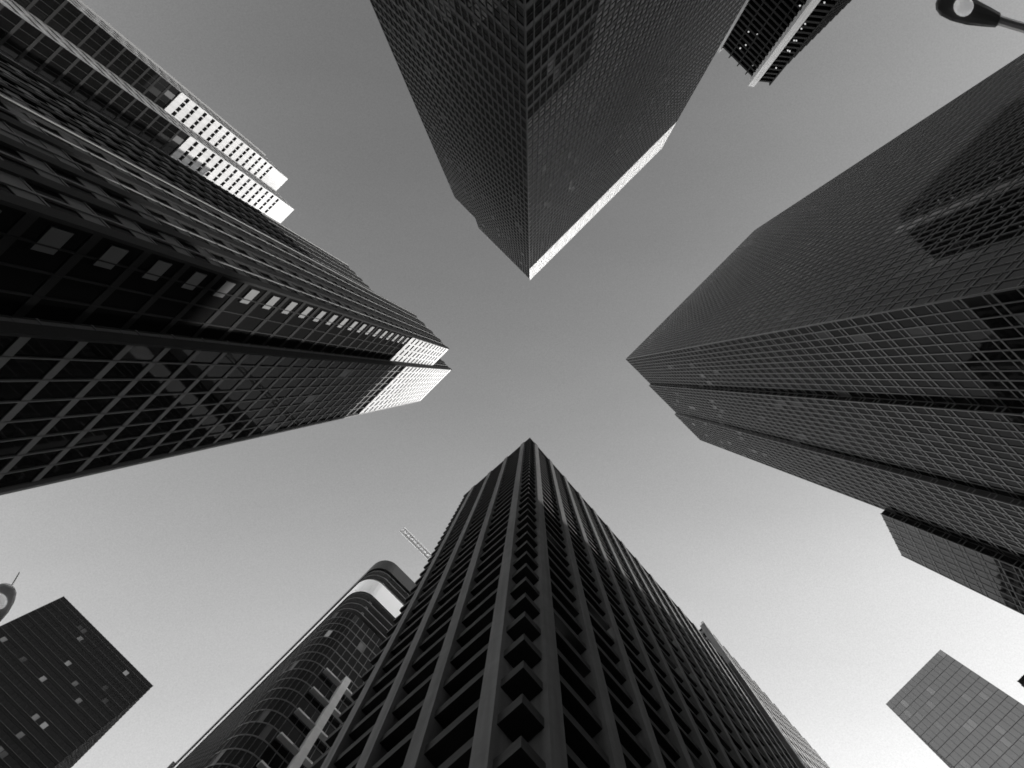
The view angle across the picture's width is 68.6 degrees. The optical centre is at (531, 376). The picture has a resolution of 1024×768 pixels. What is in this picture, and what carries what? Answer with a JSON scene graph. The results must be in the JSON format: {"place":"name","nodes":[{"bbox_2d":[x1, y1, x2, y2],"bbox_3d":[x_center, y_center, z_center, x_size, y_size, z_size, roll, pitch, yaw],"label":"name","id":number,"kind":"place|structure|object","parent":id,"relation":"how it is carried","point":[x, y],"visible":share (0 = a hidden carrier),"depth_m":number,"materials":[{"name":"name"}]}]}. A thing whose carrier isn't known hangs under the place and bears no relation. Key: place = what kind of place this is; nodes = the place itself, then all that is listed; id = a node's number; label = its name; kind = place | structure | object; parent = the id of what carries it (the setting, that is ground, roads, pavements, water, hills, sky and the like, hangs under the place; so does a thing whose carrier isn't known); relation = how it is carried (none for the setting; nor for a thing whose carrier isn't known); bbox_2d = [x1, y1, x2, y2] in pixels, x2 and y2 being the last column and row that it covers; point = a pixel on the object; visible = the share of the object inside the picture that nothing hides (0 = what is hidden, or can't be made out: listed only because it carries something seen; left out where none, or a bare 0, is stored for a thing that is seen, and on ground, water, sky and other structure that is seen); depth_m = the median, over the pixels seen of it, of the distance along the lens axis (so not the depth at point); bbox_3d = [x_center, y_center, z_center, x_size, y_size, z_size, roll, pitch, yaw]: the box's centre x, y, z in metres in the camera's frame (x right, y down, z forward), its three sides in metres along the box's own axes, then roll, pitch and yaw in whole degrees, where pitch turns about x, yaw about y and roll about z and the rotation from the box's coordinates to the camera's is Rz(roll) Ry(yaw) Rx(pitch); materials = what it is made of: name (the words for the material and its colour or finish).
{"place":"outdoors","nodes":[
{"label":"outdoors","id":0,"kind":"place"},
{"bbox_2d":[0,0,1023,767],"label":"sky","id":1,"kind":"structure","parent":0,"point":[202,569],"materials":[{"name":"grey"}]},
{"label":"ground","id":2,"kind":"structure","parent":0,"visible":0},
{"bbox_2d":[0,596,153,767],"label":"skyscraper","id":3,"kind":"structure","parent":2,"relation":"on","point":[76,685],"depth_m":220.10,"materials":[{"name":"grey glass"}]},
{"bbox_2d":[0,0,293,222],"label":"tower","id":4,"kind":"structure","parent":2,"relation":"on","point":[29,41],"depth_m":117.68,"materials":[{"name":"black glass"}]},
{"bbox_2d":[0,93,448,365],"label":"tower","id":5,"kind":"structure","parent":2,"relation":"on","point":[98,237],"depth_m":37.46,"materials":[{"name":"grey glass"}]},
{"bbox_2d":[0,53,451,494],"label":"tower","id":6,"kind":"structure","parent":2,"relation":"on","point":[78,401],"depth_m":49.98,"materials":[{"name":"grey glass"}]},
{"bbox_2d":[167,527,431,767],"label":"skyscraper","id":7,"kind":"structure","parent":2,"relation":"on","point":[290,705],"depth_m":127.79,"materials":[{"name":"grey glass"}]},
{"bbox_2d":[311,438,798,767],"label":"tower","id":8,"kind":"structure","parent":2,"relation":"on","point":[541,620],"depth_m":45.08,"materials":[{"name":"grey"}]},
{"bbox_2d":[370,0,745,279],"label":"tower","id":9,"kind":"structure","parent":2,"relation":"on","point":[549,125],"depth_m":110.32,"materials":[{"name":"grey glass"}]},
{"bbox_2d":[699,621,829,767],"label":"tower","id":10,"kind":"structure","parent":2,"relation":"on","point":[802,752],"depth_m":126.77,"materials":[{"name":"grey"}]},
{"bbox_2d":[717,0,851,86],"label":"tower","id":11,"kind":"structure","parent":2,"relation":"on","point":[766,40],"depth_m":232.07,"materials":[{"name":"grey glass"}]},
{"bbox_2d":[626,54,1023,562],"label":"tower","id":12,"kind":"structure","parent":2,"relation":"on","point":[855,331],"depth_m":91.20,"materials":[{"name":"grey glass"}]},
{"bbox_2d":[880,510,1023,614],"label":"building","id":13,"kind":"structure","parent":12,"relation":"attached to","point":[992,575],"depth_m":98.47,"materials":[{"name":"grey glass"}]},
{"bbox_2d":[886,650,1023,767],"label":"tower","id":14,"kind":"structure","parent":2,"relation":"on","point":[948,710],"depth_m":193.45,"materials":[{"name":"grey glass"}]},
{"bbox_2d":[1017,675,1023,686],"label":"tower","id":15,"kind":"structure","parent":2,"relation":"on","point":[1021,680],"depth_m":197.54,"materials":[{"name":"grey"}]},
{"bbox_3d":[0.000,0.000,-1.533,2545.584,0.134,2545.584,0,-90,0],"label":"pavements","id":16,"kind":"structure","parent":0,"visible":0},
{"bbox_2d":[0,572,19,621],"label":"street lamp","id":17,"kind":"object","parent":16,"relation":"on","point":[8,592],"visible":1,"depth_m":10.37,"materials":[{"name":"white metal"}]},
{"bbox_2d":[935,0,1023,32],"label":"street lamp","id":18,"kind":"object","parent":16,"relation":"on","point":[973,13],"visible":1,"depth_m":8.86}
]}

